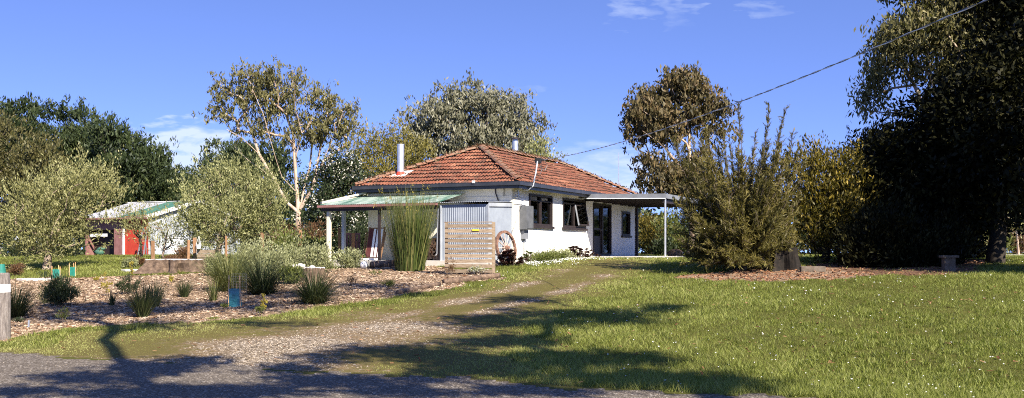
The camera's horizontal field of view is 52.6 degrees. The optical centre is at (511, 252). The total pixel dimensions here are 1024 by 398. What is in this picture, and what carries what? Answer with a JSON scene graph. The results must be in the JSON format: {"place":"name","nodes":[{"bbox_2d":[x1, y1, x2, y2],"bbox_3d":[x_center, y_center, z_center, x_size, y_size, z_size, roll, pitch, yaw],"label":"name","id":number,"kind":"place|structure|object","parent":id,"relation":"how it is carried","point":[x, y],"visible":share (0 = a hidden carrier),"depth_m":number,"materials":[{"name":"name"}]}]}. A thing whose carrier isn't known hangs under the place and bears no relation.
{"place":"outdoors","nodes":[
{"label":"outdoors","id":0,"kind":"place"},
{"bbox_2d":[0,259,669,397],"bbox_3d":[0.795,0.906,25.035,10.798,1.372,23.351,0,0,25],"label":"driveway","id":1,"kind":"structure","parent":0,"point":[447,314],"depth_m":17.54,"materials":[{"name":"beige gravel"}]},
{"bbox_2d":[14,257,1022,384],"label":"dry leaves","id":2,"kind":"object","parent":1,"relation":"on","point":[998,357],"visible":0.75,"depth_m":16.79,"materials":[{"name":"orange plant"}]},
{"bbox_2d":[0,353,785,397],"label":"road","id":3,"kind":"structure","parent":0,"point":[49,379],"depth_m":12.55,"materials":[{"name":"grey asphalt"}]},
{"bbox_2d":[0,0,986,251],"label":"sky","id":4,"kind":"structure","parent":0,"point":[147,63],"materials":[{"name":"blue"}]},
{"bbox_2d":[0,252,1023,397],"bbox_3d":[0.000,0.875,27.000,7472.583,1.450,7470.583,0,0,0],"label":"lawn","id":5,"kind":"structure","parent":0,"point":[742,335],"depth_m":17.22,"materials":[{"name":"green plant"}]},
{"bbox_2d":[0,264,10,339],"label":"boundary post","id":6,"kind":"object","parent":5,"relation":"on","point":[5,308],"visible":0.91,"depth_m":18.09,"materials":[{"name":"grey wood"}]},
{"bbox_2d":[6,262,27,275],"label":"shrub","id":7,"kind":"object","parent":5,"relation":"on","point":[15,270],"visible":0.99,"depth_m":33.67,"materials":[{"name":"brown plant"}]},
{"bbox_2d":[0,108,34,253],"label":"cypress tree","id":8,"kind":"object","parent":5,"relation":"on","point":[5,135],"visible":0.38,"depth_m":69.81,"materials":[{"name":"green plant"}]},
{"bbox_2d":[0,237,39,256],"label":"shrub","id":9,"kind":"object","parent":5,"relation":"on","point":[11,251],"visible":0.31,"depth_m":49.51,"materials":[{"name":"green plant"}]},
{"bbox_2d":[0,91,81,234],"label":"pine tree","id":10,"kind":"object","parent":5,"relation":"on","point":[31,109],"visible":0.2,"depth_m":83.50,"materials":[{"name":"green plant"}]},
{"bbox_2d":[0,123,84,254],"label":"cypress tree","id":11,"kind":"object","parent":5,"relation":"on","point":[32,152],"visible":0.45,"depth_m":67.28,"materials":[{"name":"green plant"}]},
{"bbox_2d":[45,236,85,255],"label":"shrub","id":12,"kind":"object","parent":5,"relation":"on","point":[70,250],"visible":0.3,"depth_m":49.94,"materials":[{"name":"green plant"}]},
{"bbox_2d":[0,143,142,269],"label":"olive tree","id":13,"kind":"object","parent":5,"relation":"on","point":[49,206],"visible":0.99,"depth_m":36.72,"materials":[{"name":"green plant"}]},
{"bbox_2d":[35,94,123,254],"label":"pine tree","id":14,"kind":"object","parent":5,"relation":"on","point":[69,129],"visible":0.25,"depth_m":84.92,"materials":[{"name":"green plant"}]},
{"bbox_2d":[70,111,189,213],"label":"pine tree","id":15,"kind":"object","parent":5,"relation":"on","point":[151,168],"visible":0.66,"depth_m":80.97,"materials":[{"name":"green plant"}]},
{"bbox_2d":[121,256,138,267],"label":"shrub","id":16,"kind":"object","parent":5,"relation":"on","point":[127,261],"visible":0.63,"depth_m":36.46,"materials":[{"name":"green plant"}]},
{"bbox_2d":[96,197,174,256],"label":"olive tree","id":17,"kind":"object","parent":5,"relation":"on","point":[139,228],"visible":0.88,"depth_m":45.91,"materials":[{"name":"green plant"}]},
{"bbox_2d":[120,200,191,257],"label":"olive tree","id":18,"kind":"object","parent":5,"relation":"on","point":[166,240],"visible":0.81,"depth_m":44.01,"materials":[{"name":"green plant"}]},
{"bbox_2d":[85,201,241,254],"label":"farm shed","id":19,"kind":"structure","parent":5,"relation":"on","point":[121,245],"depth_m":61.62,"materials":[{"name":"white paint"}]},
{"bbox_2d":[129,259,205,273],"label":"retaining wall","id":20,"kind":"structure","parent":5,"relation":"on","point":[157,266],"depth_m":33.16,"materials":[{"name":"beige stone"}]},
{"bbox_2d":[172,246,192,258],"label":"shrub","id":21,"kind":"object","parent":5,"relation":"on","point":[182,252],"visible":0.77,"depth_m":39.92,"materials":[{"name":"brown plant"}]},
{"bbox_2d":[173,163,225,199],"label":"pine tree","id":22,"kind":"object","parent":5,"relation":"on","point":[192,173],"visible":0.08,"depth_m":99.51,"materials":[{"name":"green plant"}]},
{"bbox_2d":[197,250,214,258],"bbox_3d":[-10.882,0.228,36.862,0.660,0.660,0.090,0,0,12],"label":"plank panel","id":23,"kind":"object","parent":5,"relation":"on","point":[199,255],"visible":0.45,"depth_m":36.83,"materials":[{"name":"beige wood"}]},
{"bbox_2d":[162,140,298,258],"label":"olive tree","id":24,"kind":"object","parent":5,"relation":"on","point":[201,219],"visible":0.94,"depth_m":41.56,"materials":[{"name":"green plant"}]},
{"bbox_2d":[188,135,320,245],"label":"pine tree","id":25,"kind":"object","parent":5,"relation":"on","point":[245,149],"visible":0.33,"depth_m":89.01,"materials":[{"name":"green plant"}]},
{"bbox_2d":[0,265,509,341],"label":"mulch bed","id":26,"kind":"object","parent":5,"relation":"on","point":[224,315],"visible":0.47,"depth_m":23.98,"materials":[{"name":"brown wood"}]},
{"bbox_2d":[11,276,60,317],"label":"tussock","id":27,"kind":"object","parent":26,"relation":"on","point":[19,308],"visible":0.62,"depth_m":21.68,"materials":[{"name":"green plant"}]},
{"bbox_2d":[28,267,86,305],"bbox_3d":[-10.279,0.853,23.495,1.177,1.040,1.149,0,0,0],"label":"banksia shrub","id":28,"kind":"object","parent":26,"relation":"on","point":[55,289],"visible":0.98,"depth_m":23.36,"materials":[{"name":"green plant"}]},
{"bbox_2d":[55,307,69,322],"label":"shrub","id":29,"kind":"object","parent":26,"relation":"on","point":[64,315],"visible":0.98,"depth_m":20.37,"materials":[{"name":"green plant"}]},
{"bbox_2d":[105,289,117,305],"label":"tussock","id":30,"kind":"object","parent":26,"relation":"on","point":[111,300],"visible":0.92,"depth_m":23.50,"materials":[{"name":"green plant"}]},
{"bbox_2d":[114,274,141,292],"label":"banksia shrub","id":31,"kind":"object","parent":26,"relation":"on","point":[119,285],"visible":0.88,"depth_m":26.14,"materials":[{"name":"green plant"}]},
{"bbox_2d":[118,277,167,316],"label":"tussock","id":32,"kind":"object","parent":26,"relation":"on","point":[143,304],"visible":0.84,"depth_m":20.86,"materials":[{"name":"green plant"}]},
{"bbox_2d":[135,274,172,306],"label":"tussock","id":33,"kind":"object","parent":26,"relation":"on","point":[161,297],"visible":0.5,"depth_m":22.72,"materials":[{"name":"green plant"}]},
{"bbox_2d":[173,276,195,296],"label":"tussock","id":34,"kind":"object","parent":26,"relation":"on","point":[184,291],"visible":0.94,"depth_m":25.07,"materials":[{"name":"green plant"}]},
{"bbox_2d":[198,276,225,300],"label":"tussock","id":35,"kind":"object","parent":26,"relation":"on","point":[213,296],"visible":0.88,"depth_m":23.90,"materials":[{"name":"green plant"}]},
{"bbox_2d":[202,251,228,273],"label":"shrub","id":36,"kind":"object","parent":26,"relation":"on","point":[206,258],"visible":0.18,"depth_m":31.41,"materials":[{"name":"green plant"}]},
{"bbox_2d":[180,237,270,291],"bbox_3d":[-7.239,0.216,26.395,3.226,1.554,3.327,0,0,0],"label":"tussock","id":37,"kind":"object","parent":26,"relation":"on","point":[219,270],"visible":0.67,"depth_m":26.11,"materials":[{"name":"green plant"}]},
{"bbox_2d":[227,275,241,306],"bbox_3d":[-6.007,0.891,22.499,0.326,0.792,0.171,0,0,0],"label":"tree guard","id":38,"kind":"object","parent":26,"relation":"on","point":[234,298],"visible":0.88,"depth_m":22.42,"materials":[{"name":"teal plastic"}]},
{"bbox_2d":[226,238,267,274],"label":"shrub","id":39,"kind":"object","parent":26,"relation":"on","point":[249,249],"visible":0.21,"depth_m":30.84,"materials":[{"name":"green plant"}]},
{"bbox_2d":[209,246,300,295],"bbox_3d":[-6.039,0.381,25.140,2.806,1.315,2.815,0,0,0],"label":"tussock","id":40,"kind":"object","parent":26,"relation":"on","point":[259,281],"visible":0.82,"depth_m":24.97,"materials":[{"name":"green plant"}]},
{"bbox_2d":[231,232,278,260],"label":"shrub","id":41,"kind":"object","parent":26,"relation":"on","point":[261,246],"visible":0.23,"depth_m":32.84,"materials":[{"name":"green plant"}]},
{"bbox_2d":[248,246,296,279],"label":"shrub","id":42,"kind":"object","parent":26,"relation":"on","point":[284,254],"visible":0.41,"depth_m":28.39,"materials":[{"name":"green plant"}]},
{"bbox_2d":[262,229,317,264],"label":"shrub","id":43,"kind":"object","parent":26,"relation":"on","point":[296,256],"visible":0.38,"depth_m":31.89,"materials":[{"name":"green plant"}]},
{"bbox_2d":[277,263,306,283],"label":"shrub","id":44,"kind":"object","parent":26,"relation":"on","point":[297,267],"visible":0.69,"depth_m":27.59,"materials":[{"name":"green plant"}]},
{"bbox_2d":[278,267,328,280],"bbox_3d":[-5.745,0.616,29.024,1.573,0.426,1.452,0,0,27],"label":"tree stump","id":45,"kind":"object","parent":26,"relation":"on","point":[315,269],"visible":0.31,"depth_m":28.55,"materials":[{"name":"grey wood"}]},
{"bbox_2d":[267,260,357,304],"bbox_3d":[-4.330,0.592,22.611,2.376,1.085,2.325,0,0,0],"label":"tussock","id":46,"kind":"object","parent":26,"relation":"on","point":[311,295],"visible":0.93,"depth_m":22.44,"materials":[{"name":"green plant"}]},
{"bbox_2d":[298,240,337,271],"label":"shrub","id":47,"kind":"object","parent":26,"relation":"on","point":[317,259],"visible":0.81,"depth_m":31.35,"materials":[{"name":"green plant"}]},
{"bbox_2d":[331,246,368,267],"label":"shrub","id":48,"kind":"object","parent":26,"relation":"on","point":[348,258],"visible":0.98,"depth_m":33.12,"materials":[{"name":"green plant"}]},
{"bbox_2d":[370,260,395,267],"bbox_3d":[-4.131,0.381,33.222,0.826,0.308,0.296,0,0,-26],"label":"log","id":49,"kind":"object","parent":26,"relation":"on","point":[383,263],"visible":0.77,"depth_m":33.11,"materials":[{"name":"grey wood"}]},
{"bbox_2d":[373,183,443,270],"bbox_3d":[-3.172,-0.792,31.536,2.243,2.716,2.357,0,0,-29],"label":"reed clump","id":50,"kind":"object","parent":26,"relation":"on","point":[411,239],"visible":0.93,"depth_m":31.13,"materials":[{"name":"green plant"}]},
{"bbox_2d":[396,282,440,293],"bbox_3d":[-2.242,0.861,25.067,0.151,0.253,2.050,0,0,25],"label":"edging log","id":51,"kind":"object","parent":26,"relation":"on","point":[405,290],"visible":0.95,"depth_m":24.86,"materials":[{"name":"brown wood"}]},
{"bbox_2d":[444,222,494,273],"bbox_3d":[-1.205,-0.024,29.451,1.465,1.700,0.113,0,0,9],"label":"slatted screen","id":52,"kind":"object","parent":26,"relation":"on","point":[492,245],"visible":0.94,"depth_m":29.39,"materials":[{"name":"brown wood"}]},
{"bbox_2d":[442,273,500,283],"bbox_3d":[-1.030,0.681,27.065,0.199,0.286,2.005,0,0,44],"label":"edging log","id":53,"kind":"object","parent":26,"relation":"on","point":[470,278],"visible":0.91,"depth_m":26.96,"materials":[{"name":"brown wood"}]},
{"bbox_2d":[191,55,367,233],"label":"gum tree","id":54,"kind":"object","parent":5,"relation":"on","point":[267,87],"visible":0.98,"depth_m":61.70,"materials":[{"name":"green plant"}]},
{"bbox_2d":[265,218,305,244],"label":"shrub","id":55,"kind":"object","parent":5,"relation":"on","point":[295,228],"visible":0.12,"depth_m":45.81,"materials":[{"name":"green plant"}]},
{"bbox_2d":[263,218,326,258],"bbox_3d":[-7.701,-0.361,36.853,2.414,1.787,2.456,0,0,0],"label":"shrub","id":56,"kind":"object","parent":5,"relation":"on","point":[280,233],"visible":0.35,"depth_m":36.78,"materials":[{"name":"green plant"}]},
{"bbox_2d":[298,219,334,239],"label":"shrub","id":57,"kind":"object","parent":5,"relation":"on","point":[311,234],"visible":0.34,"depth_m":45.84,"materials":[{"name":"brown plant"}]},
{"bbox_2d":[309,235,337,259],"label":"shrub","id":58,"kind":"object","parent":5,"relation":"on","point":[332,243],"visible":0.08,"depth_m":37.99,"materials":[{"name":"green plant"}]},
{"bbox_2d":[291,142,383,252],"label":"flowering tree","id":59,"kind":"object","parent":5,"relation":"on","point":[338,175],"visible":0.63,"depth_m":51.46,"materials":[{"name":"green plant"}]},
{"bbox_2d":[336,220,367,254],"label":"shrub","id":60,"kind":"object","parent":5,"relation":"on","point":[362,233],"visible":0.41,"depth_m":46.70,"materials":[{"name":"green plant"}]},
{"bbox_2d":[343,114,438,182],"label":"tree","id":61,"kind":"object","parent":5,"relation":"on","point":[392,141],"visible":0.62,"depth_m":57.51,"materials":[{"name":"green plant"}]},
{"bbox_2d":[330,260,499,266],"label":"verandah slab","id":62,"kind":"structure","parent":5,"relation":"on","point":[433,262],"depth_m":33.03,"materials":[{"name":"concrete"}]},
{"bbox_2d":[346,233,359,258],"bbox_3d":[-5.649,-0.215,36.375,0.570,0.952,0.546,0,0,5],"label":"garden chair","id":63,"kind":"object","parent":62,"relation":"on","point":[356,234],"visible":0.44,"depth_m":36.59,"materials":[{"name":"brown wood"}]},
{"bbox_2d":[362,227,385,259],"bbox_3d":[-4.719,-0.305,35.056,0.793,1.130,0.639,0,0,25],"label":"folded deck chair","id":64,"kind":"object","parent":62,"relation":"on","point":[372,245],"visible":0.71,"depth_m":35.17,"materials":[{"name":"fabric"}]},
{"bbox_2d":[317,190,506,260],"bbox_3d":[-3.376,-0.839,34.516,6.670,2.682,1.946,0,0,25],"label":"verandah","id":65,"kind":"object","parent":62,"relation":"on","point":[355,202],"visible":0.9,"depth_m":34.70,"materials":[{"name":"metal"}]},
{"bbox_2d":[435,203,512,260],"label":"corrugated store","id":66,"kind":"structure","parent":5,"relation":"on","point":[499,215],"depth_m":32.94,"materials":[{"name":"white metal"}]},
{"bbox_2d":[395,67,557,163],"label":"gum tree","id":67,"kind":"object","parent":5,"relation":"on","point":[447,115],"visible":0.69,"depth_m":65.11,"materials":[{"name":"green plant"}]},
{"bbox_2d":[351,137,641,261],"bbox_3d":[0.337,-1.970,40.976,6.599,5.340,13.944,0,0,25],"label":"farmhouse","id":68,"kind":"object","parent":5,"relation":"on","point":[551,209],"visible":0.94,"depth_m":36.45,"materials":[{"name":"paint"}]},
{"bbox_2d":[529,193,554,228],"bbox_3d":[0.982,-1.417,36.083,0.205,1.165,2.140,0,0,25],"label":"window","id":69,"kind":"structure","parent":68,"relation":"in","point":[542,205],"depth_m":36.16,"materials":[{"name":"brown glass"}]},
{"bbox_2d":[562,198,588,230],"bbox_3d":[2.374,-1.417,38.932,0.322,1.165,2.440,0,0,25],"label":"window","id":70,"kind":"structure","parent":68,"relation":"in","point":[569,209],"depth_m":38.93,"materials":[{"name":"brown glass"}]},
{"bbox_2d":[593,203,611,254],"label":"door","id":71,"kind":"structure","parent":68,"relation":"in","point":[602,213],"depth_m":41.68,"materials":[{"name":"metal"}]},
{"bbox_2d":[621,211,631,237],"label":"window","id":72,"kind":"structure","parent":68,"relation":"in","point":[626,216],"depth_m":44.54,"materials":[{"name":"black glass"}]},
{"bbox_2d":[495,230,516,264],"bbox_3d":[-0.189,-0.143,32.956,0.252,1.120,1.120,0,0,33],"label":"wagon wheel","id":73,"kind":"object","parent":5,"relation":"on","point":[505,245],"visible":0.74,"depth_m":32.88,"materials":[{"name":"wood"}]},
{"bbox_2d":[495,249,527,265],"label":"succulent","id":74,"kind":"object","parent":5,"relation":"on","point":[510,259],"visible":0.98,"depth_m":32.36,"materials":[{"name":"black plant"}]},
{"bbox_2d":[0,186,1023,253],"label":"distant treeline","id":75,"kind":"object","parent":5,"relation":"on","point":[640,210],"visible":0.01,"depth_m":128.80,"materials":[{"name":"green plant"}]},
{"bbox_2d":[521,129,567,162],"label":"tree","id":76,"kind":"object","parent":5,"relation":"on","point":[546,153],"visible":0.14,"depth_m":59.80,"materials":[{"name":"green plant"}]},
{"bbox_2d":[530,250,560,261],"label":"border plant","id":77,"kind":"object","parent":5,"relation":"on","point":[546,257],"visible":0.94,"depth_m":34.41,"materials":[{"name":"green plant"}]},
{"bbox_2d":[548,247,578,258],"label":"border plant","id":78,"kind":"object","parent":5,"relation":"on","point":[568,253],"visible":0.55,"depth_m":36.66,"materials":[{"name":"green plant"}]},
{"bbox_2d":[562,246,600,257],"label":"succulent","id":79,"kind":"object","parent":5,"relation":"on","point":[579,253],"visible":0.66,"depth_m":37.73,"materials":[{"name":"white plant"}]},
{"bbox_2d":[582,256,682,257],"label":"patio slab","id":80,"kind":"structure","parent":5,"relation":"on","point":[636,256],"depth_m":38.25,"materials":[{"name":"concrete"}]},
{"bbox_2d":[579,194,702,256],"bbox_3d":[5.609,-0.912,41.911,3.389,2.625,7.245,0,0,25],"label":"carport","id":81,"kind":"object","parent":80,"relation":"on","point":[646,200],"visible":0.67,"depth_m":39.06,"materials":[{"name":"grey paint"}]},
{"bbox_2d":[638,209,676,254],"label":"shrub","id":82,"kind":"object","parent":5,"relation":"on","point":[646,224],"visible":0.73,"depth_m":61.64,"materials":[{"name":"green plant"}]},
{"bbox_2d":[645,235,676,254],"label":"shrub","id":83,"kind":"object","parent":5,"relation":"on","point":[658,248],"visible":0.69,"depth_m":51.72,"materials":[{"name":"green plant"}]},
{"bbox_2d":[650,207,688,250],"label":"shrub","id":84,"kind":"object","parent":5,"relation":"on","point":[669,221],"visible":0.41,"depth_m":59.74,"materials":[{"name":"green plant"}]},
{"bbox_2d":[667,249,682,255],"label":"rock","id":85,"kind":"object","parent":5,"relation":"on","point":[673,252],"visible":0.59,"depth_m":43.81,"materials":[{"name":"grey stone"}]},
{"bbox_2d":[617,61,739,251],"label":"gum tree","id":86,"kind":"object","parent":5,"relation":"on","point":[650,110],"visible":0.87,"depth_m":51.49,"materials":[{"name":"green plant"}]},
{"bbox_2d":[496,255,1023,396],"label":"daisies","id":87,"kind":"object","parent":5,"relation":"on","point":[566,258],"visible":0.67,"depth_m":30.82,"materials":[{"name":"white plant"}]},
{"bbox_2d":[772,130,895,262],"bbox_3d":[9.454,-1.608,30.935,3.971,4.287,3.565,0,0,0],"label":"wattle tree","id":88,"kind":"object","parent":5,"relation":"on","point":[828,196],"visible":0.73,"depth_m":30.57,"materials":[{"name":"green plant"}]},
{"bbox_2d":[676,261,991,281],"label":"mulch island","id":89,"kind":"structure","parent":5,"relation":"on","point":[828,272],"depth_m":26.48,"materials":[{"name":"brown wood"}]},
{"bbox_2d":[668,99,808,271],"bbox_3d":[6.139,-1.824,28.400,3.522,4.940,3.979,0,0,37],"label":"needle bush","id":90,"kind":"object","parent":89,"relation":"on","point":[741,223],"visible":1,"depth_m":27.66,"materials":[{"name":"green plant"}]},
{"bbox_2d":[765,247,800,271],"bbox_3d":[7.334,0.205,28.064,1.176,0.712,1.105,0,0,0],"label":"tree stump","id":91,"kind":"object","parent":89,"relation":"on","point":[785,259],"visible":0.64,"depth_m":27.74,"materials":[{"name":"grey wood"}]},
{"bbox_2d":[800,266,825,271],"bbox_3d":[7.886,0.438,27.160,0.693,0.150,0.318,0,0,0],"label":"stone block","id":92,"kind":"object","parent":89,"relation":"on","point":[813,268],"depth_m":27.01,"materials":[{"name":"beige stone"}]},
{"bbox_2d":[674,258,984,281],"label":"bark chips","id":93,"kind":"object","parent":89,"relation":"on","point":[788,274],"visible":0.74,"depth_m":26.46,"materials":[{"name":"brown wood"}]},
{"bbox_2d":[801,262,987,275],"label":"leaf litter","id":94,"kind":"object","parent":89,"relation":"on","point":[936,269],"visible":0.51,"depth_m":27.15,"materials":[{"name":"orange plant"}]},
{"bbox_2d":[817,184,984,267],"bbox_3d":[10.707,-0.665,28.346,4.382,2.540,3.044,0,0,0],"label":"bush","id":95,"kind":"object","parent":94,"relation":"on","point":[873,241],"visible":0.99,"depth_m":28.08,"materials":[{"name":"green plant"}]},
{"bbox_2d":[939,255,958,271],"bbox_3d":[11.063,0.291,26.220,0.419,0.430,0.300,0,0,0],"label":"garden stool","id":96,"kind":"object","parent":94,"relation":"on","point":[949,263],"visible":0.88,"depth_m":26.12,"materials":[{"name":"grey concrete"}]},
{"bbox_2d":[892,0,1023,263],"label":"dark tree","id":97,"kind":"object","parent":89,"relation":"on","point":[974,84],"visible":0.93,"depth_m":28.39,"materials":[{"name":"green plant"}]},
{"bbox_2d":[833,117,910,251],"bbox_3d":[11.915,-1.954,33.450,3.518,4.770,3.727,0,0,-23],"label":"wattle tree","id":98,"kind":"object","parent":5,"relation":"on","point":[864,137],"visible":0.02,"depth_m":33.43,"materials":[{"name":"green plant"}]},
{"bbox_2d":[846,0,997,126],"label":"gum tree","id":99,"kind":"object","parent":5,"relation":"on","point":[916,16],"visible":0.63,"depth_m":33.09,"materials":[{"name":"green plant"}]},
{"bbox_2d":[844,57,1023,259],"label":"dark tree","id":100,"kind":"object","parent":5,"relation":"on","point":[899,168],"visible":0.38,"depth_m":30.06,"materials":[{"name":"green plant"}]},
{"bbox_2d":[962,239,987,258],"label":"shrub","id":101,"kind":"object","parent":5,"relation":"on","point":[979,254],"visible":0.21,"depth_m":32.77,"materials":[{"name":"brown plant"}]},
{"bbox_2d":[994,1,1023,222],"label":"dark tree","id":102,"kind":"object","parent":5,"relation":"on","point":[1008,171],"visible":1,"depth_m":24.65,"materials":[{"name":"green plant"}]},
{"bbox_2d":[1006,234,1021,253],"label":"shrub","id":103,"kind":"object","parent":5,"relation":"on","point":[1009,243],"visible":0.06,"depth_m":51.80,"materials":[{"name":"green plant"}]},
{"bbox_2d":[1006,228,1023,254],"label":"shrub","id":104,"kind":"object","parent":5,"relation":"on","point":[1020,239],"visible":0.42,"depth_m":53.81,"materials":[{"name":"green plant"}]},
{"bbox_3d":[7.600,-1.900,-0.800,1.800,8.000,0.320,0,0,0],"label":"power pole","id":105,"kind":"object","parent":5,"relation":"on","visible":0},
{"bbox_2d":[542,0,987,159],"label":"power cable","id":106,"kind":"object","parent":105,"relation":"attached to","point":[948,16],"visible":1,"depth_m":15.28,"materials":[{"name":"black rubber"},{"name":"metal"}]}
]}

